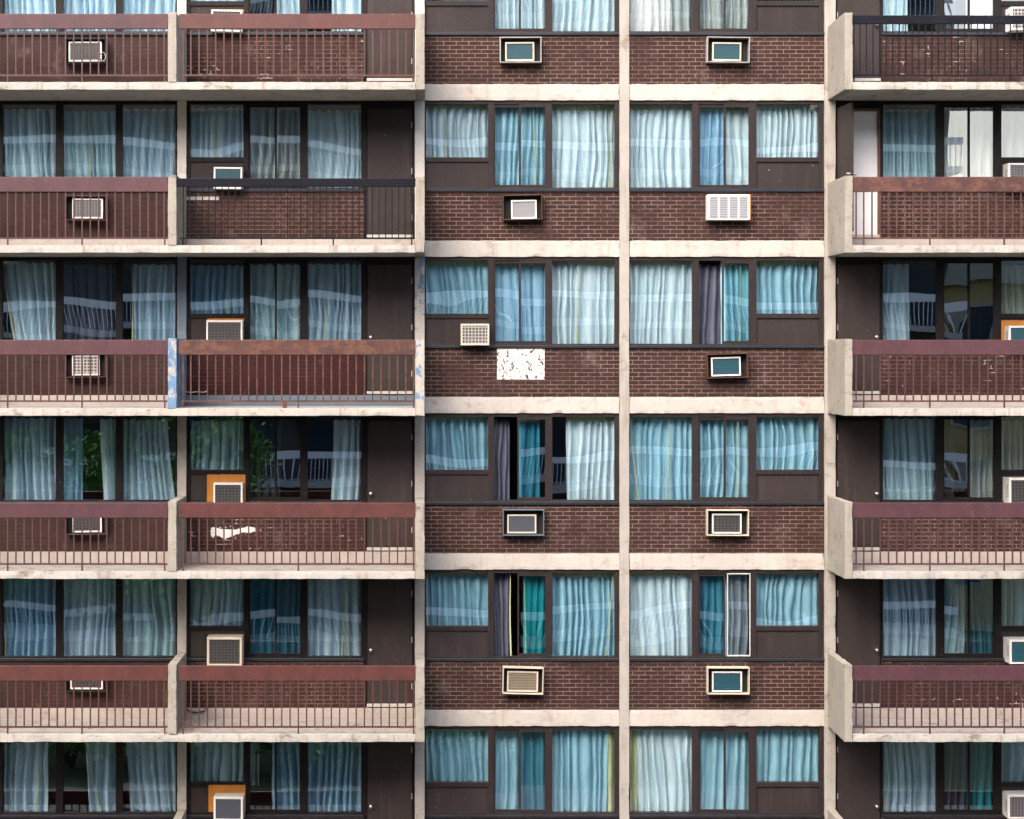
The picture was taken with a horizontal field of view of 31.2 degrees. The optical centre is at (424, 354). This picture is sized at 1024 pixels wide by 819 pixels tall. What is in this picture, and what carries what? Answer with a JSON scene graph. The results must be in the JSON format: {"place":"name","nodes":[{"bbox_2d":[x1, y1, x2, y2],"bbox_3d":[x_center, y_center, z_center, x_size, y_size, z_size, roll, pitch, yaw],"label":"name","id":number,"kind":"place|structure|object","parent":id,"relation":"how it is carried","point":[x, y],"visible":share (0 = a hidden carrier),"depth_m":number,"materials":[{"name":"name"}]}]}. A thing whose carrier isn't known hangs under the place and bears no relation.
{"place":"outdoors","nodes":[
{"label":"outdoors","id":0,"kind":"place"},
{"label":"ground","id":1,"kind":"structure","parent":0,"visible":0},
{"bbox_2d":[0,0,1023,818],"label":"apartment building","id":2,"kind":"structure","parent":1,"relation":"on","point":[840,210],"depth_m":31.50,"materials":[{"name":"brick"}]},
{"bbox_2d":[4,741,47,810],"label":"curtain","id":3,"kind":"object","parent":2,"relation":"hanging from","point":[25,776],"visible":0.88,"depth_m":31.71,"materials":[{"name":"blue fabric"}]},
{"bbox_2d":[4,417,55,499],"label":"curtain","id":4,"kind":"object","parent":2,"relation":"hanging from","point":[29,458],"visible":1,"depth_m":31.71,"materials":[{"name":"blue fabric"}]},
{"bbox_2d":[4,578,55,655],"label":"curtain","id":5,"kind":"object","parent":2,"relation":"hanging from","point":[29,616],"visible":0.94,"depth_m":31.71,"materials":[{"name":"blue fabric"}]},
{"bbox_2d":[4,262,55,339],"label":"curtain","id":6,"kind":"object","parent":2,"relation":"hanging from","point":[31,293],"visible":0.95,"depth_m":31.72,"materials":[{"name":"blue fabric"}]},
{"bbox_2d":[4,109,55,176],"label":"curtain","id":7,"kind":"object","parent":2,"relation":"hanging from","point":[29,142],"visible":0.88,"depth_m":31.70,"materials":[{"name":"blue fabric"}]},
{"bbox_2d":[0,101,176,176],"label":"window","id":8,"kind":"structure","parent":2,"relation":"in","point":[59,104],"depth_m":31.52,"materials":[{"name":"brown glass"}]},
{"bbox_2d":[0,257,177,339],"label":"window","id":9,"kind":"structure","parent":2,"relation":"in","point":[59,260],"depth_m":31.52,"materials":[{"name":"brown glass"}]},
{"bbox_2d":[0,416,177,502],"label":"window","id":10,"kind":"structure","parent":2,"relation":"in","point":[59,419],"depth_m":31.52,"materials":[{"name":"brown glass"}]},
{"bbox_2d":[0,579,177,660],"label":"window","id":11,"kind":"structure","parent":2,"relation":"in","point":[59,656],"depth_m":31.52,"materials":[{"name":"brown metal"}]},
{"bbox_2d":[0,742,177,817],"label":"window","id":12,"kind":"structure","parent":2,"relation":"in","point":[59,813],"depth_m":31.52,"materials":[{"name":"brown metal"}]},
{"bbox_2d":[64,579,115,654],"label":"curtain","id":13,"kind":"object","parent":2,"relation":"hanging from","point":[89,616],"visible":0.94,"depth_m":31.73,"materials":[{"name":"blue fabric"}]},
{"bbox_2d":[64,264,115,339],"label":"curtain","id":14,"kind":"object","parent":2,"relation":"hanging from","point":[89,302],"visible":0.94,"depth_m":31.71,"materials":[{"name":"grey fabric"}]},
{"bbox_2d":[64,110,115,176],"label":"curtain","id":15,"kind":"object","parent":2,"relation":"hanging from","point":[89,143],"visible":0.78,"depth_m":31.71,"materials":[{"name":"blue fabric"}]},
{"bbox_2d":[85,742,115,810],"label":"curtain","id":16,"kind":"object","parent":2,"relation":"hanging from","point":[101,764],"visible":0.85,"depth_m":31.72,"materials":[{"name":"blue fabric"}]},
{"bbox_2d":[123,579,174,654],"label":"curtain","id":17,"kind":"object","parent":2,"relation":"hanging from","point":[148,616],"visible":0.96,"depth_m":31.72,"materials":[{"name":"blue fabric"}]},
{"bbox_2d":[123,419,174,499],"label":"curtain","id":18,"kind":"object","parent":2,"relation":"hanging from","point":[147,474],"visible":0.99,"depth_m":31.72,"materials":[{"name":"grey fabric"}]},
{"bbox_2d":[123,108,174,176],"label":"curtain","id":19,"kind":"object","parent":2,"relation":"hanging from","point":[148,143],"visible":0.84,"depth_m":31.72,"materials":[{"name":"blue fabric"}]},
{"bbox_2d":[126,742,174,810],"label":"curtain","id":20,"kind":"object","parent":2,"relation":"hanging from","point":[151,773],"visible":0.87,"depth_m":31.73,"materials":[{"name":"blue fabric"}]},
{"bbox_2d":[132,264,174,339],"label":"curtain","id":21,"kind":"object","parent":2,"relation":"hanging from","point":[153,290],"visible":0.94,"depth_m":31.72,"materials":[{"name":"blue fabric"}]},
{"bbox_2d":[191,420,242,469],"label":"curtain","id":22,"kind":"object","parent":2,"relation":"hanging from","point":[217,445],"visible":1,"depth_m":31.70,"materials":[{"name":"blue fabric"}]},
{"bbox_2d":[191,107,242,156],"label":"curtain","id":23,"kind":"object","parent":2,"relation":"hanging from","point":[216,132],"visible":1,"depth_m":31.71,"materials":[{"name":"blue fabric"}]},
{"bbox_2d":[191,265,242,313],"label":"curtain","id":24,"kind":"object","parent":2,"relation":"hanging from","point":[218,289],"visible":1,"depth_m":31.72,"materials":[{"name":"blue fabric"}]},
{"bbox_2d":[191,579,242,624],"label":"curtain","id":25,"kind":"object","parent":2,"relation":"hanging from","point":[216,601],"visible":0.91,"depth_m":31.71,"materials":[{"name":"blue fabric"}]},
{"bbox_2d":[191,742,242,780],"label":"curtain","id":26,"kind":"object","parent":2,"relation":"hanging from","point":[216,761],"visible":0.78,"depth_m":31.71,"materials":[{"name":"blue fabric"}]},
{"bbox_2d":[250,420,281,496],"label":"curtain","id":27,"kind":"object","parent":2,"relation":"hanging from","point":[262,458],"visible":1,"depth_m":31.72,"materials":[{"name":"fabric"}]},
{"bbox_2d":[250,264,299,339],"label":"curtain","id":28,"kind":"object","parent":2,"relation":"hanging from","point":[262,302],"visible":0.91,"depth_m":31.72,"materials":[{"name":"blue fabric"}]},
{"bbox_2d":[250,579,299,652],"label":"curtain","id":29,"kind":"object","parent":2,"relation":"hanging from","point":[262,615],"visible":0.92,"depth_m":31.72,"materials":[{"name":"blue fabric"}]},
{"bbox_2d":[250,109,299,177],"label":"curtain","id":30,"kind":"object","parent":2,"relation":"hanging from","point":[262,143],"visible":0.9,"depth_m":31.72,"materials":[{"name":"beige fabric"}]},
{"bbox_2d":[187,101,363,191],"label":"window","id":31,"kind":"structure","parent":2,"relation":"in","point":[197,167],"depth_m":31.52,"materials":[{"name":"brown metal"}]},
{"bbox_2d":[187,257,363,339],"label":"window","id":32,"kind":"structure","parent":2,"relation":"in","point":[196,323],"depth_m":31.52,"materials":[{"name":"brown metal"}]},
{"bbox_2d":[187,416,363,502],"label":"window","id":33,"kind":"structure","parent":2,"relation":"in","point":[196,479],"depth_m":31.52,"materials":[{"name":"brown metal"}]},
{"bbox_2d":[187,579,363,660],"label":"window","id":34,"kind":"structure","parent":2,"relation":"in","point":[197,635],"depth_m":31.52,"materials":[{"name":"brown metal"}]},
{"bbox_2d":[187,742,363,817],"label":"window","id":35,"kind":"structure","parent":2,"relation":"in","point":[197,791],"depth_m":31.52,"materials":[{"name":"brown metal"}]},
{"bbox_2d":[272,742,299,809],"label":"curtain","id":36,"kind":"object","parent":2,"relation":"hanging from","point":[288,775],"visible":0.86,"depth_m":31.69,"materials":[{"name":"blue fabric"}]},
{"bbox_2d":[308,578,360,654],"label":"curtain","id":37,"kind":"object","parent":2,"relation":"hanging from","point":[334,616],"visible":0.98,"depth_m":31.72,"materials":[{"name":"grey fabric"}]},
{"bbox_2d":[308,263,360,339],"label":"curtain","id":38,"kind":"object","parent":2,"relation":"hanging from","point":[334,302],"visible":0.91,"depth_m":31.70,"materials":[{"name":"blue fabric"}]},
{"bbox_2d":[308,742,360,810],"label":"curtain","id":39,"kind":"object","parent":2,"relation":"hanging from","point":[334,776],"visible":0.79,"depth_m":31.71,"materials":[{"name":"blue fabric"}]},
{"bbox_2d":[308,110,360,177],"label":"curtain","id":40,"kind":"object","parent":2,"relation":"hanging from","point":[334,144],"visible":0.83,"depth_m":31.72,"materials":[{"name":"blue fabric"}]},
{"bbox_2d":[331,420,360,499],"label":"curtain","id":41,"kind":"object","parent":2,"relation":"hanging from","point":[346,476],"visible":1,"depth_m":31.71,"materials":[{"name":"blue fabric"}]},
{"bbox_2d":[364,0,414,81],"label":"door","id":42,"kind":"structure","parent":2,"relation":"in","point":[370,6],"depth_m":31.54,"materials":[{"name":"brown metal"}]},
{"bbox_2d":[364,101,414,236],"bbox_3d":[-0.614,-3.206,31.550,0.876,2.364,0.140,0,0,0],"label":"door","id":43,"kind":"structure","parent":2,"relation":"in","point":[389,126],"depth_m":31.54,"materials":[{"name":"brown metal"}]},
{"bbox_2d":[364,257,414,394],"bbox_3d":[-0.614,-0.500,31.627,0.876,2.383,0.345,0,0,0],"label":"door","id":44,"kind":"structure","parent":2,"relation":"in","point":[389,282],"depth_m":31.54,"materials":[{"name":"brown metal"}]},
{"bbox_2d":[364,416,414,550],"bbox_3d":[-0.614,2.197,31.627,0.876,2.383,0.345,0,0,0],"label":"door","id":45,"kind":"structure","parent":2,"relation":"in","point":[389,441],"depth_m":31.54,"materials":[{"name":"brown metal"}]},
{"bbox_2d":[364,579,414,707],"bbox_3d":[-0.614,4.893,31.627,0.876,2.383,0.345,0,0,0],"label":"door","id":46,"kind":"structure","parent":2,"relation":"in","point":[389,604],"depth_m":31.54,"materials":[{"name":"brown metal"}]},
{"bbox_2d":[364,742,414,818],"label":"door","id":47,"kind":"structure","parent":2,"relation":"in","point":[389,767],"depth_m":31.54,"materials":[{"name":"brown metal"}]},
{"bbox_2d":[426,417,487,469],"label":"curtain","id":48,"kind":"object","parent":2,"relation":"hanging from","point":[456,443],"visible":1,"depth_m":31.70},
{"bbox_2d":[426,261,487,313],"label":"curtain","id":49,"kind":"object","parent":2,"relation":"hanging from","point":[455,287],"visible":1,"depth_m":31.71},
{"bbox_2d":[426,573,487,624],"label":"curtain","id":50,"kind":"object","parent":2,"relation":"hanging from","point":[456,598],"visible":1,"depth_m":31.72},
{"bbox_2d":[426,729,487,780],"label":"curtain","id":51,"kind":"object","parent":2,"relation":"hanging from","point":[456,754],"visible":0.98,"depth_m":31.71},
{"bbox_2d":[426,105,487,156],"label":"curtain","id":52,"kind":"object","parent":2,"relation":"hanging from","point":[453,131],"visible":1,"depth_m":31.70,"materials":[{"name":"blue fabric"}]},
{"bbox_2d":[495,732,518,808],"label":"curtain","id":53,"kind":"object","parent":2,"relation":"hanging from","point":[506,770],"visible":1,"depth_m":31.72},
{"bbox_2d":[495,107,544,184],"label":"curtain","id":54,"kind":"object","parent":2,"relation":"hanging from","point":[532,146],"visible":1,"depth_m":31.71,"materials":[{"name":"fabric"}]},
{"bbox_2d":[495,263,544,340],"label":"curtain","id":55,"kind":"object","parent":2,"relation":"hanging from","point":[532,302],"visible":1,"depth_m":31.72,"materials":[{"name":"blue fabric"}]},
{"bbox_2d":[425,0,618,35],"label":"window","id":56,"kind":"structure","parent":2,"relation":"in","point":[442,18],"depth_m":31.53,"materials":[{"name":"brown metal"}]},
{"bbox_2d":[425,101,618,191],"bbox_3d":[1.672,-3.599,31.538,3.357,1.578,0.145,0,0,0],"label":"window","id":57,"kind":"structure","parent":2,"relation":"in","point":[442,174],"depth_m":31.53,"materials":[{"name":"brown metal"}]},
{"bbox_2d":[425,257,618,347],"bbox_3d":[1.672,-0.903,31.538,3.357,1.578,0.145,0,0,0],"label":"window","id":58,"kind":"structure","parent":2,"relation":"in","point":[441,330],"depth_m":31.53,"materials":[{"name":"brown metal"}]},
{"bbox_2d":[425,413,618,504],"bbox_3d":[1.672,1.794,31.538,3.357,1.578,0.145,0,0,0],"label":"window","id":59,"kind":"structure","parent":2,"relation":"in","point":[442,487],"depth_m":31.53,"materials":[{"name":"brown metal"}]},
{"bbox_2d":[425,569,618,660],"bbox_3d":[1.672,4.491,31.538,3.357,1.578,0.145,0,0,0],"label":"window","id":60,"kind":"structure","parent":2,"relation":"in","point":[442,642],"depth_m":31.53,"materials":[{"name":"brown metal"}]},
{"bbox_2d":[425,726,618,817],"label":"window","id":61,"kind":"structure","parent":2,"relation":"in","point":[443,799],"depth_m":31.53,"materials":[{"name":"brown metal"}]},
{"bbox_2d":[521,732,544,809],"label":"curtain","id":62,"kind":"object","parent":2,"relation":"hanging from","point":[532,770],"visible":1,"depth_m":31.72,"materials":[{"name":"blue fabric"}]},
{"bbox_2d":[552,729,607,810],"bbox_3d":[2.690,7.172,31.713,0.966,1.512,0.176,0,0,0],"label":"curtain","id":63,"kind":"object","parent":2,"relation":"hanging from","point":[579,767],"visible":1,"depth_m":31.70,"materials":[{"name":"fabric"}]},
{"bbox_2d":[552,261,613,343],"bbox_3d":[2.735,-0.919,31.712,1.128,1.511,0.170,0,0,0],"label":"curtain","id":64,"kind":"object","parent":2,"relation":"hanging from","point":[583,304],"visible":0.99,"depth_m":31.72,"materials":[{"name":"white fabric"}]},
{"bbox_2d":[552,573,613,655],"bbox_3d":[2.735,4.474,31.698,1.128,1.510,0.216,0,0,0],"label":"curtain","id":65,"kind":"object","parent":2,"relation":"hanging from","point":[583,615],"visible":1,"depth_m":31.70,"materials":[{"name":"fabric"}]},
{"bbox_2d":[552,105,613,186],"bbox_3d":[2.735,-3.614,31.705,1.128,1.514,0.188,0,0,0],"label":"curtain","id":66,"kind":"object","parent":2,"relation":"hanging from","point":[583,148],"visible":1,"depth_m":31.71,"materials":[{"name":"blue fabric"}]},
{"bbox_2d":[552,0,613,30],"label":"curtain","id":67,"kind":"object","parent":2,"relation":"hanging from","point":[582,15],"visible":0.99,"depth_m":31.70,"materials":[{"name":"white fabric"}]},
{"bbox_2d":[566,417,613,499],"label":"curtain","id":68,"kind":"object","parent":2,"relation":"hanging from","point":[589,460],"visible":1,"depth_m":31.71,"materials":[{"name":"white fabric"}]},
{"bbox_2d":[630,417,691,499],"bbox_3d":[4.074,1.778,31.708,1.124,1.512,0.177,0,0,0],"label":"curtain","id":69,"kind":"object","parent":2,"relation":"hanging from","point":[660,458],"visible":1,"depth_m":31.71,"materials":[{"name":"fabric"}]},
{"bbox_2d":[630,261,691,343],"bbox_3d":[4.074,-0.918,31.707,1.124,1.511,0.197,0,0,0],"label":"curtain","id":70,"kind":"object","parent":2,"relation":"hanging from","point":[660,303],"visible":0.99,"depth_m":31.71,"materials":[{"name":"white fabric"}]},
{"bbox_2d":[630,573,691,655],"bbox_3d":[4.074,4.476,31.713,1.124,1.513,0.182,0,0,0],"label":"curtain","id":71,"kind":"object","parent":2,"relation":"hanging from","point":[660,614],"visible":1,"depth_m":31.71,"materials":[{"name":"white fabric"}]},
{"bbox_2d":[630,105,691,186],"bbox_3d":[4.074,-3.614,31.717,1.124,1.513,0.159,0,0,0],"label":"curtain","id":72,"kind":"object","parent":2,"relation":"hanging from","point":[660,147],"visible":0.99,"depth_m":31.71,"materials":[{"name":"white fabric"}]},
{"bbox_2d":[637,729,691,810],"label":"curtain","id":73,"kind":"object","parent":2,"relation":"hanging from","point":[664,769],"visible":1,"depth_m":31.72,"materials":[{"name":"white fabric"}]},
{"bbox_2d":[700,107,722,184],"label":"curtain","id":74,"kind":"object","parent":2,"relation":"hanging from","point":[711,147],"visible":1,"depth_m":31.72,"materials":[{"name":"blue fabric"}]},
{"bbox_2d":[700,576,722,652],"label":"curtain","id":75,"kind":"object","parent":2,"relation":"hanging from","point":[711,614],"visible":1,"depth_m":31.71,"materials":[{"name":"blue fabric"}]},
{"bbox_2d":[700,732,747,809],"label":"curtain","id":76,"kind":"object","parent":2,"relation":"hanging from","point":[711,770],"visible":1,"depth_m":31.72,"materials":[{"name":"fabric"}]},
{"bbox_2d":[700,420,747,496],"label":"curtain","id":77,"kind":"object","parent":2,"relation":"hanging from","point":[711,458],"visible":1,"depth_m":31.71,"materials":[{"name":"fabric"}]},
{"bbox_2d":[629,0,823,35],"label":"window","id":78,"kind":"structure","parent":2,"relation":"in","point":[765,18],"depth_m":31.53,"materials":[{"name":"brown metal"}]},
{"bbox_2d":[629,101,823,191],"bbox_3d":[5.201,-3.599,31.538,3.364,1.578,0.145,0,0,0],"label":"window","id":79,"kind":"structure","parent":2,"relation":"in","point":[765,174],"depth_m":31.53,"materials":[{"name":"brown metal"}]},
{"bbox_2d":[629,257,823,347],"bbox_3d":[5.201,-0.903,31.538,3.364,1.578,0.145,0,0,0],"label":"window","id":80,"kind":"structure","parent":2,"relation":"in","point":[764,330],"depth_m":31.53,"materials":[{"name":"brown metal"}]},
{"bbox_2d":[629,413,823,504],"bbox_3d":[5.201,1.794,31.538,3.364,1.578,0.145,0,0,0],"label":"window","id":81,"kind":"structure","parent":2,"relation":"in","point":[765,487],"depth_m":31.53,"materials":[{"name":"brown metal"}]},
{"bbox_2d":[629,569,823,660],"bbox_3d":[5.201,4.491,31.538,3.364,1.578,0.145,0,0,0],"label":"window","id":82,"kind":"structure","parent":2,"relation":"in","point":[766,642],"depth_m":31.53,"materials":[{"name":"brown metal"}]},
{"bbox_2d":[629,726,823,817],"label":"window","id":83,"kind":"structure","parent":2,"relation":"in","point":[766,799],"depth_m":31.53,"materials":[{"name":"brown metal"}]},
{"bbox_2d":[720,261,747,343],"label":"curtain","id":84,"kind":"object","parent":2,"relation":"hanging from","point":[735,301],"visible":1,"depth_m":31.70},
{"bbox_2d":[725,573,748,654],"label":"curtain","id":85,"kind":"object","parent":2,"relation":"hanging from","point":[738,614],"visible":1,"depth_m":31.72,"materials":[{"name":"grey fabric"}]},
{"bbox_2d":[757,417,817,469],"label":"curtain","id":86,"kind":"object","parent":2,"relation":"hanging from","point":[787,443],"visible":1,"depth_m":31.71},
{"bbox_2d":[757,261,817,313],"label":"curtain","id":87,"kind":"object","parent":2,"relation":"hanging from","point":[783,287],"visible":1,"depth_m":31.70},
{"bbox_2d":[757,729,817,780],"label":"curtain","id":88,"kind":"object","parent":2,"relation":"hanging from","point":[787,754],"visible":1,"depth_m":31.70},
{"bbox_2d":[757,573,817,624],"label":"curtain","id":89,"kind":"object","parent":2,"relation":"hanging from","point":[787,599],"visible":1,"depth_m":31.71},
{"bbox_2d":[757,105,817,156],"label":"curtain","id":90,"kind":"object","parent":2,"relation":"hanging from","point":[786,131],"visible":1,"depth_m":31.71,"materials":[{"name":"white fabric"}]},
{"bbox_2d":[835,101,880,238],"bbox_3d":[7.472,-3.197,31.279,0.800,2.383,1.041,0,0,0],"label":"door","id":91,"kind":"structure","parent":2,"relation":"in","point":[857,123],"depth_m":31.57,"materials":[{"name":"silver metal"}]},
{"bbox_2d":[835,257,880,394],"bbox_3d":[7.472,-0.500,31.627,0.800,2.383,0.345,0,0,0],"label":"door","id":92,"kind":"structure","parent":2,"relation":"in","point":[858,279],"depth_m":31.54,"materials":[{"name":"brown metal"}]},
{"bbox_2d":[835,414,880,550],"bbox_3d":[7.472,2.187,31.538,0.800,2.364,0.165,0,0,0],"label":"door","id":93,"kind":"structure","parent":2,"relation":"in","point":[858,438],"depth_m":31.54,"materials":[{"name":"brown metal"}]},
{"bbox_2d":[835,574,880,707],"bbox_3d":[7.472,4.893,31.627,0.800,2.383,0.345,0,0,0],"label":"door","id":94,"kind":"structure","parent":2,"relation":"in","point":[858,601],"depth_m":31.54,"materials":[{"name":"brown metal"}]},
{"bbox_2d":[835,734,880,818],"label":"door","id":95,"kind":"structure","parent":2,"relation":"in","point":[858,764],"depth_m":31.54,"materials":[{"name":"brown metal"}]},
{"bbox_2d":[836,0,880,81],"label":"door","id":96,"kind":"structure","parent":2,"relation":"in","point":[858,7],"depth_m":31.54,"materials":[{"name":"brown metal"}]},
{"bbox_2d":[883,263,908,339],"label":"curtain","id":97,"kind":"object","parent":2,"relation":"hanging from","point":[896,302],"visible":0.94,"depth_m":31.74,"materials":[{"name":"blue fabric"}]},
{"bbox_2d":[883,418,933,499],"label":"curtain","id":98,"kind":"object","parent":2,"relation":"hanging from","point":[908,459],"visible":1,"depth_m":31.72,"materials":[{"name":"blue fabric"}]},
{"bbox_2d":[883,579,934,654],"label":"curtain","id":99,"kind":"object","parent":2,"relation":"hanging from","point":[908,616],"visible":0.98,"depth_m":31.70,"materials":[{"name":"blue fabric"}]},
{"bbox_2d":[883,742,934,810],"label":"curtain","id":100,"kind":"object","parent":2,"relation":"hanging from","point":[908,776],"visible":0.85,"depth_m":31.72,"materials":[{"name":"blue fabric"}]},
{"bbox_2d":[883,109,934,176],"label":"curtain","id":101,"kind":"object","parent":2,"relation":"hanging from","point":[908,143],"visible":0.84,"depth_m":31.71,"materials":[{"name":"blue fabric"}]},
{"bbox_2d":[881,101,1023,176],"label":"window","id":102,"kind":"structure","parent":2,"relation":"in","point":[998,161],"depth_m":31.52,"materials":[{"name":"brown metal"}]},
{"bbox_2d":[881,257,1023,339],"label":"window","id":103,"kind":"structure","parent":2,"relation":"in","point":[998,316],"depth_m":31.52,"materials":[{"name":"brown metal"}]},
{"bbox_2d":[881,416,1023,502],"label":"window","id":104,"kind":"structure","parent":2,"relation":"in","point":[998,474],"depth_m":31.52,"materials":[{"name":"brown metal"}]},
{"bbox_2d":[881,578,1023,660],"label":"window","id":105,"kind":"structure","parent":2,"relation":"in","point":[1000,631],"depth_m":31.52,"materials":[{"name":"brown metal"}]},
{"bbox_2d":[881,742,1023,817],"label":"window","id":106,"kind":"structure","parent":2,"relation":"in","point":[999,785],"depth_m":31.52,"materials":[{"name":"brown metal"}]},
{"bbox_2d":[944,107,992,176],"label":"curtain","id":107,"kind":"object","parent":2,"relation":"hanging from","point":[981,142],"visible":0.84,"depth_m":31.71,"materials":[{"name":"white fabric"}]},
{"bbox_2d":[966,579,992,652],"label":"curtain","id":108,"kind":"object","parent":2,"relation":"hanging from","point":[981,615],"visible":0.92,"depth_m":31.71,"materials":[{"name":"blue fabric"}]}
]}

